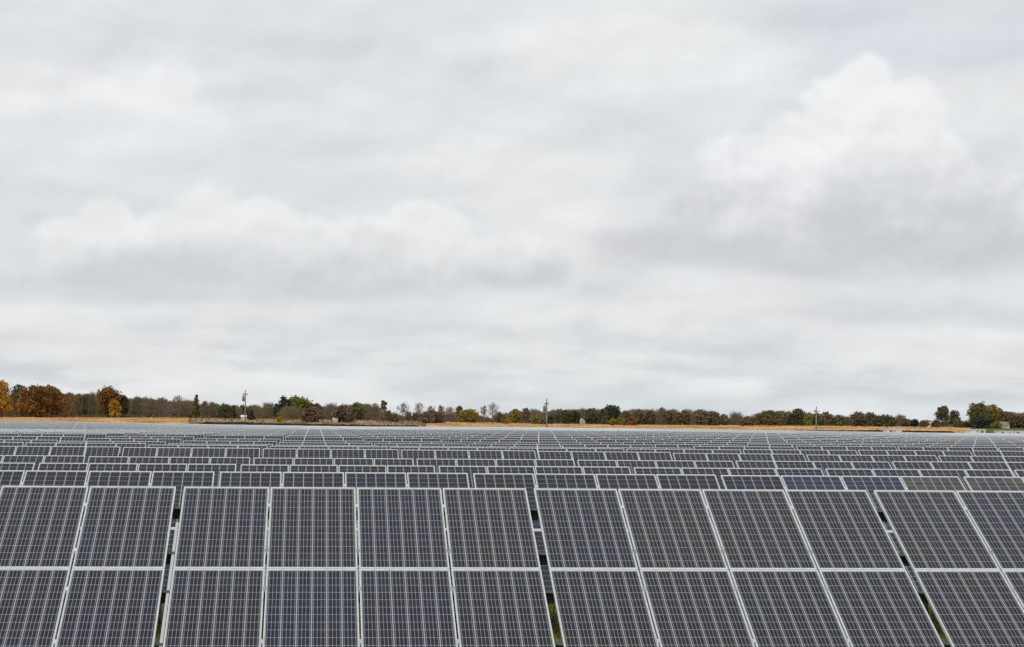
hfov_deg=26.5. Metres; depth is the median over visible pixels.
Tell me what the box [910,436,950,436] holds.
solar table
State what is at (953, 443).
solar table
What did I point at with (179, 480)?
solar table
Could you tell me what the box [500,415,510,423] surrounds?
bush
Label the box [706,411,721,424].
broadleaf tree
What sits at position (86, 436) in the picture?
solar table
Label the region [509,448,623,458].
solar table
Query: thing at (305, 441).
solar table
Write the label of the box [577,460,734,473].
solar table
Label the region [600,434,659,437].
solar table
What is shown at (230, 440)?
solar table
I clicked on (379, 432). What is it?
solar table
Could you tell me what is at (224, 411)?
broadleaf tree
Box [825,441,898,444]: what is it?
solar table
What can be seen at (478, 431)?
solar table
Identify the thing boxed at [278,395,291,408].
broadleaf tree
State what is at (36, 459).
solar table
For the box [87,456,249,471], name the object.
solar table
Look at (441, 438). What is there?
solar table
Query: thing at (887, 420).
broadleaf tree
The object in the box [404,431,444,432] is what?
solar table
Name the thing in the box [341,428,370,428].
solar table
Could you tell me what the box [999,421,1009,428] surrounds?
shed
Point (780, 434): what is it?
solar table
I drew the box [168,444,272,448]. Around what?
solar table
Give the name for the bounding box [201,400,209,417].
bare tree
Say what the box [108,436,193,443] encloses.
solar table
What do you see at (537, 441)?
solar table
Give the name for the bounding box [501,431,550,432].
solar table
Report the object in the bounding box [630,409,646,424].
broadleaf tree
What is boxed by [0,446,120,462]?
solar table
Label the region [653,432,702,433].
solar table
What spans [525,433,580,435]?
solar table
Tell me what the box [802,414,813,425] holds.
broadleaf tree
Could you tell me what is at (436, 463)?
solar table
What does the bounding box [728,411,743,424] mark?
bare tree
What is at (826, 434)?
solar table
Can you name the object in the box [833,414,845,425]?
broadleaf tree
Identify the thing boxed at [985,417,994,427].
bush
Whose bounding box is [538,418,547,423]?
bush
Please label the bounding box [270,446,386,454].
solar table
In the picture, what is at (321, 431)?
solar table
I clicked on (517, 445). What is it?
solar table
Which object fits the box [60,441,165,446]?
solar table
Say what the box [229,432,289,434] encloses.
solar table
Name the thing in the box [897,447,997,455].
solar table
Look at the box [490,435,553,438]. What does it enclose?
solar table
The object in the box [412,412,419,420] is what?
bare tree
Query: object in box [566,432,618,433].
solar table
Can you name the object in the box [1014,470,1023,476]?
solar table
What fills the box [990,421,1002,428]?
bush
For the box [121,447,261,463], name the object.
solar table
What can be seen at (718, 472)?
solar table
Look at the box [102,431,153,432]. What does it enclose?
solar table
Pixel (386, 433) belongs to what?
solar table
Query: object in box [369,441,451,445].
solar table
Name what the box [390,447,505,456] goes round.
solar table
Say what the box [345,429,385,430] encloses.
solar table
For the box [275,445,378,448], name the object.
solar table
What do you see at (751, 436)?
solar table
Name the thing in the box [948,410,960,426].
broadleaf tree
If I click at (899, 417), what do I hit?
bare tree
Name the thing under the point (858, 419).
broadleaf tree
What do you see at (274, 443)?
solar table
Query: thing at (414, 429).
solar table
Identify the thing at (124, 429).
solar table
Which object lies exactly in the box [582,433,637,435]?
solar table
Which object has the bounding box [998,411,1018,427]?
broadleaf tree
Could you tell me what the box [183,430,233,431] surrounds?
solar table
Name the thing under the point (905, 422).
bush
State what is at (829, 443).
solar table
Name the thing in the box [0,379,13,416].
broadleaf tree
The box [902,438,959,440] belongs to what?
solar table
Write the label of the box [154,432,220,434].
solar table
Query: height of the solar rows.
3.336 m
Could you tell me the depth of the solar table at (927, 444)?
107.16 m
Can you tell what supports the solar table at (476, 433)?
on the ground at (941, 636)
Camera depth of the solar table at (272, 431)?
163.44 m
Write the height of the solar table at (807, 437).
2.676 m
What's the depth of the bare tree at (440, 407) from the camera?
603.74 m
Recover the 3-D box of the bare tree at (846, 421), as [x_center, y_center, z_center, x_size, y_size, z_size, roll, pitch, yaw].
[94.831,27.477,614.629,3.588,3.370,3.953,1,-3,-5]
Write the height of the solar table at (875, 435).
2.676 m
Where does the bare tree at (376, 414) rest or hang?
on the meadow
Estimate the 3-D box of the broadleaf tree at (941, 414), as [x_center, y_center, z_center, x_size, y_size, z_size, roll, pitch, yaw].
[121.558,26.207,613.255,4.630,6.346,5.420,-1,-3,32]
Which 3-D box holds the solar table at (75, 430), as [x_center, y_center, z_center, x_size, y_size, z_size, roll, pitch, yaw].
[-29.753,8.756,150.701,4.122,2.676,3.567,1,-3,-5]
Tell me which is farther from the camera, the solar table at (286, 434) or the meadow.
the meadow
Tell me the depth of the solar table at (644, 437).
136.01 m
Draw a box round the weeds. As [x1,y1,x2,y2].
[0,413,1021,427]
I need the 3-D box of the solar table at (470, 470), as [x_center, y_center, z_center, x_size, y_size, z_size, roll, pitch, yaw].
[0.631,4.114,43.991,4.122,2.376,3.567,1,-3,-5]
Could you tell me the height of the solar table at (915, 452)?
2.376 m
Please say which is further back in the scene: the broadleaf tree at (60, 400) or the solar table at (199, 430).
the broadleaf tree at (60, 400)
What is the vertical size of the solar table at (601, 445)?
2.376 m
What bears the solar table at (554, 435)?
on the ground at (941, 636)
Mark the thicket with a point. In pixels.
(135, 407)
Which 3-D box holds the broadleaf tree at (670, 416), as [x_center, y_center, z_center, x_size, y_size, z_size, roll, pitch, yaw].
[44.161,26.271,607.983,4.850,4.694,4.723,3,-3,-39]
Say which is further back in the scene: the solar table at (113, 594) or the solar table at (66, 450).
the solar table at (66, 450)
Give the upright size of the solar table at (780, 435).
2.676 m
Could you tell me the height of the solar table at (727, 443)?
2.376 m
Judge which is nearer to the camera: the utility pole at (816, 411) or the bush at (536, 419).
the utility pole at (816, 411)
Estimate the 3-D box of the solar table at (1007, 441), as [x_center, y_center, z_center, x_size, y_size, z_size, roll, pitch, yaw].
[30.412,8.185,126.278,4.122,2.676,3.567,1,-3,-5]
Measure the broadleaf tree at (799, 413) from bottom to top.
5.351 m
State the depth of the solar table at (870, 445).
96.91 m
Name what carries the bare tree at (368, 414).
on the meadow
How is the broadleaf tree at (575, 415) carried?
on the crop field
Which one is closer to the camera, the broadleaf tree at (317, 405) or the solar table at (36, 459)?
the solar table at (36, 459)
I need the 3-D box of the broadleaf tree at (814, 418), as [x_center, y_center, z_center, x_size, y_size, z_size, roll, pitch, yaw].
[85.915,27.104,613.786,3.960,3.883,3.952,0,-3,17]
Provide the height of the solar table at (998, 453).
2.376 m
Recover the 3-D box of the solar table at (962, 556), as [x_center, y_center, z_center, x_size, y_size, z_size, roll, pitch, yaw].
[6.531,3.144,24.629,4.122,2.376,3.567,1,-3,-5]
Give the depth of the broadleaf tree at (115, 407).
589.90 m
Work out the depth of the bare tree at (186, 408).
608.36 m
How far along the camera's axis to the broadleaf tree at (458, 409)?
602.33 m
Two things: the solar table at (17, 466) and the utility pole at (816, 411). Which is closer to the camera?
the solar table at (17, 466)
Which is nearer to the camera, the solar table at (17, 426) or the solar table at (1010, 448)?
the solar table at (1010, 448)
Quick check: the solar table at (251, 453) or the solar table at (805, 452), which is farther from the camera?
the solar table at (805, 452)
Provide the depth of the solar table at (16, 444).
73.97 m
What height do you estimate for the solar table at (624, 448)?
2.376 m
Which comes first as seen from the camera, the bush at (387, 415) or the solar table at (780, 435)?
the solar table at (780, 435)
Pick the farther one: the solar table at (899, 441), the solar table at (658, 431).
the solar table at (658, 431)
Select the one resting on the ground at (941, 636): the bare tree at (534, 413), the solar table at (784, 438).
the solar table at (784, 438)
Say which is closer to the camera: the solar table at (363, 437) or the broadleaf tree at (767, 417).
the solar table at (363, 437)
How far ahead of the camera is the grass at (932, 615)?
34.75 m
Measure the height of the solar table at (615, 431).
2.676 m
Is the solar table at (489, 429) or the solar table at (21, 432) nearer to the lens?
the solar table at (21, 432)
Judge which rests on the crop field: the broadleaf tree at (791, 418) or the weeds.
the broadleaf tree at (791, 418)
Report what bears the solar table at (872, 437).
on the ground at (941, 636)
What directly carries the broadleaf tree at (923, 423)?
on the crop field
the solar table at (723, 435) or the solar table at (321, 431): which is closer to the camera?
the solar table at (723, 435)
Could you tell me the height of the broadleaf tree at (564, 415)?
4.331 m
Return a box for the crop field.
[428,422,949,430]
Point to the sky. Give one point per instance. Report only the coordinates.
(749, 207)
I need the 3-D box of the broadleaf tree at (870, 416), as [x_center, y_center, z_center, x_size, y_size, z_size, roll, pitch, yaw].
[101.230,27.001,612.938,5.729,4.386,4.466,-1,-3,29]
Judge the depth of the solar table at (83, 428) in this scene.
191.58 m
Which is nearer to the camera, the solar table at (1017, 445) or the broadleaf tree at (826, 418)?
the solar table at (1017, 445)
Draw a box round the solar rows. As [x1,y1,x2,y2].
[0,421,1023,435]
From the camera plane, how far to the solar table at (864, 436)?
167.51 m
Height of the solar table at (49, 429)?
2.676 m
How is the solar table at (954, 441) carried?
on the ground at (941, 636)
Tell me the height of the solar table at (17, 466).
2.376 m
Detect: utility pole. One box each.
[242,390,247,421]
[543,399,548,426]
[814,406,818,430]
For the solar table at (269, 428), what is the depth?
202.91 m
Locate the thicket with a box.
[0,392,1020,426]
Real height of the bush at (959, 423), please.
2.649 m
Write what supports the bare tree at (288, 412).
on the meadow
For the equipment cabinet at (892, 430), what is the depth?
345.27 m
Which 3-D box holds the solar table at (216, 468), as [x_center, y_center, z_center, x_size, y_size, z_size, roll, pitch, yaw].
[-7.578,4.005,43.251,4.122,2.376,3.567,1,-3,-5]
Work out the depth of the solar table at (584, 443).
105.66 m
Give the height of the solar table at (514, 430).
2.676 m
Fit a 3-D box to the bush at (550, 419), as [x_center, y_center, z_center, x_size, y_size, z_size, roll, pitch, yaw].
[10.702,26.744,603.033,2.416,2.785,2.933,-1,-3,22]
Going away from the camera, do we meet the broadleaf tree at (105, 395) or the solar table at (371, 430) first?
the solar table at (371, 430)
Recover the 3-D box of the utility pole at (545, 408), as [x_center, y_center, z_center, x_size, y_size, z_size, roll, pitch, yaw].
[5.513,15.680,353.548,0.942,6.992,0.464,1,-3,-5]
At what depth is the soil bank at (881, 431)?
391.77 m
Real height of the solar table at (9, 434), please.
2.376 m
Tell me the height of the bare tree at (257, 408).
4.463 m
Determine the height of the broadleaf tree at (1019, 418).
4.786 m
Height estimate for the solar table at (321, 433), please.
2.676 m
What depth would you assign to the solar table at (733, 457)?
66.05 m
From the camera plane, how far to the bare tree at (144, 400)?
612.57 m
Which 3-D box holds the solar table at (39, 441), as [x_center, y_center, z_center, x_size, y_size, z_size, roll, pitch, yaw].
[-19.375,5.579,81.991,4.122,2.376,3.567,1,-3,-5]
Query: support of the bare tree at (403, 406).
on the meadow
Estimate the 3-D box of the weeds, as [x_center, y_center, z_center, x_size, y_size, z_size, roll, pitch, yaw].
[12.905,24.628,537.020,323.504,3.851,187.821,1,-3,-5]
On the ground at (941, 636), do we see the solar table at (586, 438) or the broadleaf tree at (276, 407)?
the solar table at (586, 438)
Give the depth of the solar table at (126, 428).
191.93 m
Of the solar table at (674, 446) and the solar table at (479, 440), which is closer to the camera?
the solar table at (674, 446)
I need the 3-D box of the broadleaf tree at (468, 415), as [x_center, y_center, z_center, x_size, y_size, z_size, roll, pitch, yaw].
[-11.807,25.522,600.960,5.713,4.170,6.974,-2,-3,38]
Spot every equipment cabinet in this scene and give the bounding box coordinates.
[883,429,901,431]
[965,429,985,432]
[994,431,1013,432]
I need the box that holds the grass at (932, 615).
[56,604,947,641]
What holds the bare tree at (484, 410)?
on the crop field
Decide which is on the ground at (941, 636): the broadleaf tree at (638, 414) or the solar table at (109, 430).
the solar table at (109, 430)
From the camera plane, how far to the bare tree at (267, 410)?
607.30 m
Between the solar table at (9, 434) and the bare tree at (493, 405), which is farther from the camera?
the bare tree at (493, 405)
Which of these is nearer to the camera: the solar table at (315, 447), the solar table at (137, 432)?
the solar table at (315, 447)
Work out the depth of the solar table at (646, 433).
165.98 m
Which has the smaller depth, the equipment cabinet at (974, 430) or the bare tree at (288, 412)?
the equipment cabinet at (974, 430)
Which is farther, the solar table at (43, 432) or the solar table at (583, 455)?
the solar table at (43, 432)
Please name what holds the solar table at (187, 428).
on the ground at (941, 636)
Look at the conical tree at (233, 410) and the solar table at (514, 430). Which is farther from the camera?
the conical tree at (233, 410)
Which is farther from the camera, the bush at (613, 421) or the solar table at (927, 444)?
the bush at (613, 421)
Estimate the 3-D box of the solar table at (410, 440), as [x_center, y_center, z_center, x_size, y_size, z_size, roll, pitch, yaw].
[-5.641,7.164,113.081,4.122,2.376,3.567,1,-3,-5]
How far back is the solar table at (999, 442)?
117.72 m
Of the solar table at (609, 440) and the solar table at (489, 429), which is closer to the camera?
the solar table at (609, 440)
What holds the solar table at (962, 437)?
on the ground at (941, 636)
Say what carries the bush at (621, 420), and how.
on the crop field
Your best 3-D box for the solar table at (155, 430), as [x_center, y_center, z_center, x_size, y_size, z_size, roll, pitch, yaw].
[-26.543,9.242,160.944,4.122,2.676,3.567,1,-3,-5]
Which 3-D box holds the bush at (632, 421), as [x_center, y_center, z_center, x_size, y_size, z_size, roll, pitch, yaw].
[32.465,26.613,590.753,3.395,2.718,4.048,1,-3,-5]
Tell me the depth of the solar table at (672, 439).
126.13 m
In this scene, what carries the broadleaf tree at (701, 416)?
on the crop field
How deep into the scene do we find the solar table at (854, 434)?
187.70 m
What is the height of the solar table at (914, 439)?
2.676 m
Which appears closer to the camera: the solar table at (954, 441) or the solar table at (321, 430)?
the solar table at (954, 441)
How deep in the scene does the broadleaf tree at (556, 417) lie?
608.47 m
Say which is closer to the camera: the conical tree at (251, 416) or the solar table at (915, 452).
the solar table at (915, 452)
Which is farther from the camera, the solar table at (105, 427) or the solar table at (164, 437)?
the solar table at (105, 427)
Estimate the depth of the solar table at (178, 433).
123.60 m
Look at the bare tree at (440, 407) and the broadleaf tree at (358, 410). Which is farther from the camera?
the bare tree at (440, 407)
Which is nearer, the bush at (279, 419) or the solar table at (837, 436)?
the solar table at (837, 436)
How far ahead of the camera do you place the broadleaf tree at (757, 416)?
611.39 m
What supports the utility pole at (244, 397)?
on the ground at (941, 636)
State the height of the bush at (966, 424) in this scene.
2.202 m
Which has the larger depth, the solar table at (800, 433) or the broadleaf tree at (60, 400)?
the broadleaf tree at (60, 400)
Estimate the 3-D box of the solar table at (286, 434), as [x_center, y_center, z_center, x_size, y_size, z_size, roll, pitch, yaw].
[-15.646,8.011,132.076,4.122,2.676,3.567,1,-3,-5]
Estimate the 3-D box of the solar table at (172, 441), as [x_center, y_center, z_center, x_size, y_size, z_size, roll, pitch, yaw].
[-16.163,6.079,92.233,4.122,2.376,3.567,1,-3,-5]
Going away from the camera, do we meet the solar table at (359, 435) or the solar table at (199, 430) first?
the solar table at (359, 435)
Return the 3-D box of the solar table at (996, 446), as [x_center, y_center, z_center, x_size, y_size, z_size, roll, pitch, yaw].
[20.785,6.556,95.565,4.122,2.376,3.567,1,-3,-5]
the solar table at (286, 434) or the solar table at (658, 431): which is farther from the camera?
the solar table at (658, 431)
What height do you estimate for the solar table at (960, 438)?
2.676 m
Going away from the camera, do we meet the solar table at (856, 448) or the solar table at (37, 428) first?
the solar table at (856, 448)
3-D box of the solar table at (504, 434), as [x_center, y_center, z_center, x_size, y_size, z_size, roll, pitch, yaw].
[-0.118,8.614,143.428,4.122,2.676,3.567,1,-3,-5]
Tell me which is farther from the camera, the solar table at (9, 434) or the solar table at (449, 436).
the solar table at (449, 436)
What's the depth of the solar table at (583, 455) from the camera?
65.66 m
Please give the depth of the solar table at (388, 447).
85.22 m
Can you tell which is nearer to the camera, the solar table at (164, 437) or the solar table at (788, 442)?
the solar table at (164, 437)
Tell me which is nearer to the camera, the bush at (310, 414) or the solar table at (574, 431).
the solar table at (574, 431)
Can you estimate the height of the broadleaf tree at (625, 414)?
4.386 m
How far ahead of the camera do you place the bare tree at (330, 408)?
611.47 m
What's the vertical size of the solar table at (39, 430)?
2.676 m
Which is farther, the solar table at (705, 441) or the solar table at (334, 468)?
the solar table at (705, 441)
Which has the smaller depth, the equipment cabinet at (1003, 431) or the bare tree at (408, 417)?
the equipment cabinet at (1003, 431)
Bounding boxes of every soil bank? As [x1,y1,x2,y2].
[200,421,420,426]
[791,430,954,432]
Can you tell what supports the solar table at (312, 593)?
on the ground at (941, 636)
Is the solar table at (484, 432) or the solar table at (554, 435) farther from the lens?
the solar table at (484, 432)
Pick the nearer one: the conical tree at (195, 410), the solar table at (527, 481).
the solar table at (527, 481)
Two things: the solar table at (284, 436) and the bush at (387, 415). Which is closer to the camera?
the solar table at (284, 436)
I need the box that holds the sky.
[0,0,1023,421]
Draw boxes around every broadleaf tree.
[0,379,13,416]
[11,383,25,400]
[16,393,25,416]
[19,383,55,417]
[44,384,67,417]
[95,385,122,417]
[108,399,121,417]
[119,395,129,417]
[215,403,233,418]
[273,403,281,417]
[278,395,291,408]
[286,395,309,418]
[314,403,323,417]
[350,401,366,420]
[455,406,462,421]
[456,408,479,422]
[496,411,502,422]
[508,408,522,422]
[522,408,530,422]
[553,410,561,423]
[559,409,570,423]
[569,410,580,423]
[581,408,600,424]
[598,408,609,424]
[604,404,620,420]
[620,410,631,422]
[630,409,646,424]
[644,411,657,424]
[661,409,678,424]
[676,409,691,424]
[692,409,709,424]
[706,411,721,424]
[719,414,730,424]
[755,413,761,425]
[759,410,777,425]
[772,410,789,425]
[788,413,797,425]
[791,408,805,425]
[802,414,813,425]
[811,413,819,424]
[817,411,833,425]
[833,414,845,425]
[848,411,868,426]
[865,412,877,426]
[870,414,897,426]
[910,419,918,426]
[919,420,929,426]
[934,405,950,426]
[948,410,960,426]
[965,401,990,418]
[969,414,987,427]
[987,404,1001,421]
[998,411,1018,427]
[1012,412,1023,427]
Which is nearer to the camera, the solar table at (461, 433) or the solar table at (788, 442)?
the solar table at (788, 442)
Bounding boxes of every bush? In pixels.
[276,416,283,421]
[299,406,322,421]
[330,404,354,422]
[383,410,392,421]
[390,413,399,421]
[417,409,444,423]
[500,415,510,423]
[530,414,543,423]
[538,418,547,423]
[547,415,554,423]
[608,418,617,424]
[615,416,625,424]
[626,417,637,425]
[739,416,757,425]
[900,418,911,426]
[931,420,940,427]
[953,419,964,427]
[963,421,970,427]
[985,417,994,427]
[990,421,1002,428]
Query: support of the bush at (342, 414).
on the meadow
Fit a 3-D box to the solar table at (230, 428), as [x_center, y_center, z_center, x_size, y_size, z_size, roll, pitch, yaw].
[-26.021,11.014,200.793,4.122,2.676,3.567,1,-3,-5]
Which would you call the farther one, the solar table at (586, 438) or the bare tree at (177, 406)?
the bare tree at (177, 406)
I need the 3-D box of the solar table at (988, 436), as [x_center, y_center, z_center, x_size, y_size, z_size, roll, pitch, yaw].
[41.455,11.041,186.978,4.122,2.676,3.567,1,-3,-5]
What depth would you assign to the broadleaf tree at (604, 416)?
609.73 m
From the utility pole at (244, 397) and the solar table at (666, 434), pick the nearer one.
the solar table at (666, 434)
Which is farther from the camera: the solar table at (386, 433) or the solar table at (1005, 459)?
the solar table at (386, 433)
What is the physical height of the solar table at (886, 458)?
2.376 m
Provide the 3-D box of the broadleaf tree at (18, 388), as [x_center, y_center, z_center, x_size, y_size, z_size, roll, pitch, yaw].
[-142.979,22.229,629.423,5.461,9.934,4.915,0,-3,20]
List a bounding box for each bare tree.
[85,391,98,407]
[139,396,153,417]
[153,398,167,415]
[170,395,182,417]
[179,399,192,415]
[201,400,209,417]
[208,402,216,417]
[235,406,243,417]
[251,404,261,417]
[258,401,274,418]
[276,404,299,419]
[322,402,337,419]
[363,403,378,419]
[371,403,379,419]
[396,401,410,420]
[404,410,413,421]
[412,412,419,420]
[414,403,424,421]
[437,405,445,412]
[443,406,456,421]
[479,405,490,422]
[488,403,498,422]
[528,410,542,420]
[577,407,583,419]
[657,407,665,424]
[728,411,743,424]
[843,416,851,425]
[895,414,905,425]
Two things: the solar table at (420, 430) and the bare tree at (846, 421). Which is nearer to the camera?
the solar table at (420, 430)
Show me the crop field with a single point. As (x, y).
(712, 428)
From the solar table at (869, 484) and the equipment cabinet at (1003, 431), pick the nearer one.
the solar table at (869, 484)
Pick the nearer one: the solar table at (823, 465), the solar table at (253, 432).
the solar table at (823, 465)
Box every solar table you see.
[0,426,33,427]
[0,431,65,433]
[0,432,44,435]
[0,433,18,436]
[0,436,84,442]
[0,440,57,445]
[0,442,23,450]
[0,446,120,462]
[0,455,84,469]
[0,463,34,481]
[0,470,216,622]
[0,486,178,646]
[5,430,54,430]
[14,428,60,428]
[17,431,84,432]
[20,433,106,440]
[26,443,145,454]
[29,427,65,428]
[33,429,66,429]
[38,463,235,485]
[46,433,124,437]
[56,430,101,431]
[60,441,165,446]
[62,428,104,428]
[68,432,139,435]
[85,427,126,427]
[86,438,180,444]
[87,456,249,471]
[93,430,125,430]
[98,429,146,429]
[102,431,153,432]
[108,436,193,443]
[109,428,147,429]
[121,432,152,433]
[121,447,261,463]
[126,434,203,440]
[128,427,169,427]
[128,430,181,431]
[142,433,212,437]
[148,429,196,429]
[149,445,266,455]
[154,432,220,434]
[159,487,558,646]
[168,428,207,428]
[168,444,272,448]
[175,431,232,432]
[180,432,226,433]
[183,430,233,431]
[183,441,276,445]
[196,438,280,444]
[206,435,282,441]
[209,428,252,428]
[215,434,285,439]
[217,472,472,629]
[222,433,287,436]
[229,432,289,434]
[234,431,290,433]
[239,430,292,432]
[240,464,434,483]
[245,430,293,431]
[254,428,284,428]
[254,458,413,471]
[262,449,399,464]
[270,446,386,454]
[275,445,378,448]
[279,442,371,445]
[282,440,366,444]
[285,437,361,442]
[288,435,357,439]
[290,434,354,435]
[291,433,351,434]
[293,432,349,433]
[294,431,347,432]
[295,430,345,431]
[296,429,343,430]
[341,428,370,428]
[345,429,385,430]
[347,430,397,431]
[349,431,402,432]
[351,432,407,434]
[354,433,414,435]
[357,434,421,437]
[360,436,429,441]
[364,438,440,443]
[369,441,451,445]
[374,443,465,446]
[381,446,477,449]
[390,429,434,429]
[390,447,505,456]
[399,430,448,431]
[400,450,537,465]
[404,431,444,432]
[409,432,465,434]
[416,433,475,435]
[417,459,574,473]
[423,435,487,438]
[432,437,501,441]
[439,466,630,486]
[442,439,517,443]
[443,430,489,431]
[450,431,499,431]
[454,442,537,446]
[458,431,510,433]
[467,432,523,434]
[468,444,559,449]
[473,473,733,589]
[474,429,504,429]
[478,433,537,436]
[486,446,587,450]
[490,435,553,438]
[491,430,537,431]
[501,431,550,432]
[504,437,572,441]
[509,429,543,429]
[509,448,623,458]
[512,432,564,433]
[520,439,594,443]
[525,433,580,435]
[533,488,945,646]
[538,451,671,466]
[539,434,598,437]
[539,442,621,446]
[552,431,597,432]
[556,436,619,439]
[562,444,652,447]
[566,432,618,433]
[575,437,643,441]
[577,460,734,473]
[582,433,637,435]
[589,431,633,431]
[590,447,691,451]
[597,439,671,444]
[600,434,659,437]
[619,432,651,432]
[621,436,684,439]
[622,433,672,434]
[623,442,704,447]
[626,449,740,459]
[633,430,662,430]
[634,467,823,488]
[635,431,681,432]
[639,434,694,435]
[645,438,713,441]
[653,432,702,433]
[655,444,744,448]
[661,435,720,437]
[673,440,748,444]
[673,453,805,467]
[674,433,725,434]
[687,437,749,439]
[694,446,794,452]
[696,434,751,436]
[707,442,787,446]
[715,433,752,434]
[715,438,783,442]
[721,475,967,612]
[722,436,780,438]
[727,434,778,435]
[736,461,891,475]
[743,449,857,460]
[747,444,836,449]
[749,441,823,443]
[751,437,814,440]
[753,435,807,436]
[754,433,802,434]
[778,433,822,434]
[782,436,840,438]
[785,439,853,442]
[790,443,869,445]
[796,446,896,454]
[804,434,852,435]
[806,455,938,468]
[810,436,863,437]
[816,438,878,440]
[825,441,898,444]
[825,469,1013,489]
[833,435,883,436]
[838,444,927,449]
[839,434,870,434]
[842,437,900,439]
[853,435,897,436]
[855,440,922,442]
[858,450,972,461]
[871,437,919,438]
[872,443,952,446]
[873,490,1023,646]
[880,439,942,441]
[885,436,936,437]
[892,461,1023,476]
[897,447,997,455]
[900,442,973,444]
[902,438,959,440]
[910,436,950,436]
[924,440,990,443]
[929,445,1016,450]
[937,437,987,438]
[938,456,1023,462]
[944,439,1005,441]
[945,438,974,439]
[946,435,975,435]
[954,444,1023,446]
[961,439,1018,440]
[963,476,1023,490]
[965,436,1010,437]
[972,451,1023,455]
[975,442,1023,443]
[976,438,1023,439]
[992,441,1023,441]
[998,447,1023,450]
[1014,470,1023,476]
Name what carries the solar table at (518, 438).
on the ground at (941, 636)
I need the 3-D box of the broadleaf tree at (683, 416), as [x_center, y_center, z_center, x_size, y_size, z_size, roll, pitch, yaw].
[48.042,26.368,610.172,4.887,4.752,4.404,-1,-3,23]
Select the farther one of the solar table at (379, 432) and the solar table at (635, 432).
the solar table at (635, 432)
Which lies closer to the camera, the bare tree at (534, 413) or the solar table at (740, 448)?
the solar table at (740, 448)
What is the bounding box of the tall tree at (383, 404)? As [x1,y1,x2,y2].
[381,400,386,420]
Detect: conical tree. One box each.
[190,395,202,418]
[231,405,237,418]
[248,409,255,419]
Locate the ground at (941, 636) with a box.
[56,422,1023,642]
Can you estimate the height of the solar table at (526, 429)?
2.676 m
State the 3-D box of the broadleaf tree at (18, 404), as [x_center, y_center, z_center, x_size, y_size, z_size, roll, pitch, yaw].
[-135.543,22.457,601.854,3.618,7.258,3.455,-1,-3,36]
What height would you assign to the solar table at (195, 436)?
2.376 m
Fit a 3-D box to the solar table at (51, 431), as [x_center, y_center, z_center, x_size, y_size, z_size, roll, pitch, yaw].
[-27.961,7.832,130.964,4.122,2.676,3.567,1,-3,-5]
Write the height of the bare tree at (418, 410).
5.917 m
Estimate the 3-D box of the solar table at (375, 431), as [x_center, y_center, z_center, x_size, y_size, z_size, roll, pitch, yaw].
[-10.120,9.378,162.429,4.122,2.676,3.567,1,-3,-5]
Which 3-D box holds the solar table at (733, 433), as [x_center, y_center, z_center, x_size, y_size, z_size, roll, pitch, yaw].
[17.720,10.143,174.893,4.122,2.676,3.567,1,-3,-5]
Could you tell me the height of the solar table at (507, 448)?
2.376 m
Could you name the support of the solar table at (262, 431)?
on the ground at (941, 636)
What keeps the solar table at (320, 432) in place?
on the ground at (941, 636)
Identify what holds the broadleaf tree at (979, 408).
on the ground at (941, 636)
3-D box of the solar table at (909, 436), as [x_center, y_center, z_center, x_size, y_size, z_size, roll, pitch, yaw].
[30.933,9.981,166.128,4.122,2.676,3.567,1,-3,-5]
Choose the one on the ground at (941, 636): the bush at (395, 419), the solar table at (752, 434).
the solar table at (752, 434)
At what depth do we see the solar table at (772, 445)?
96.49 m
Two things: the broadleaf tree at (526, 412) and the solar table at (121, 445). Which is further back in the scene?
the broadleaf tree at (526, 412)
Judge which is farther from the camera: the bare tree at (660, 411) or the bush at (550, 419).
the bare tree at (660, 411)
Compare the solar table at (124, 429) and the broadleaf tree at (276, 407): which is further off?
the broadleaf tree at (276, 407)
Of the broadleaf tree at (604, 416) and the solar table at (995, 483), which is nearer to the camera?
the solar table at (995, 483)
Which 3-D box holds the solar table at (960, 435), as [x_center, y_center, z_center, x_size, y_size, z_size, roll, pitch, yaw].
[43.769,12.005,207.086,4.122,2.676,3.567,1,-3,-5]
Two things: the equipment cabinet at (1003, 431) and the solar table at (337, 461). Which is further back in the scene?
the equipment cabinet at (1003, 431)
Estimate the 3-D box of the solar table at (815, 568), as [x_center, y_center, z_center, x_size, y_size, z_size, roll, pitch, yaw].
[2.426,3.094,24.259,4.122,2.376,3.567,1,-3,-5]
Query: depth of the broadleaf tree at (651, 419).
610.88 m
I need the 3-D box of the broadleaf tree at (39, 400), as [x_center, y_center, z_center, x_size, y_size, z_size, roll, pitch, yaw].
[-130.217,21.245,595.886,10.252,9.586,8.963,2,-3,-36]
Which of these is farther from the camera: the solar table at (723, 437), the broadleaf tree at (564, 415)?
the broadleaf tree at (564, 415)
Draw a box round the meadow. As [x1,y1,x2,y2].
[189,418,425,425]
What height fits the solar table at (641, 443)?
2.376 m
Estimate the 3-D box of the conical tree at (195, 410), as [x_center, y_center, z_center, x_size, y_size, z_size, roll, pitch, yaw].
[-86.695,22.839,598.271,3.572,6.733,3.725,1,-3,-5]
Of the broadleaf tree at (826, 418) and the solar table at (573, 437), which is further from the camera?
the broadleaf tree at (826, 418)
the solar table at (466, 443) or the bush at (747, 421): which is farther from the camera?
the bush at (747, 421)
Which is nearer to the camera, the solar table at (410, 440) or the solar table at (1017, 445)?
the solar table at (1017, 445)
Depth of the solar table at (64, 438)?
93.52 m
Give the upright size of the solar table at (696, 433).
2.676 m
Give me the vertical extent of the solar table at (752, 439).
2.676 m
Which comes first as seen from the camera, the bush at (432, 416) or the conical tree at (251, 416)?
the bush at (432, 416)
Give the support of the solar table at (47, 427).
on the ground at (941, 636)
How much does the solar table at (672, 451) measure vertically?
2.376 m
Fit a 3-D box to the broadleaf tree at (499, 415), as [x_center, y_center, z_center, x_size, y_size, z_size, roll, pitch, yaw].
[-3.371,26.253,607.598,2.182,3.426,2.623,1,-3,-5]

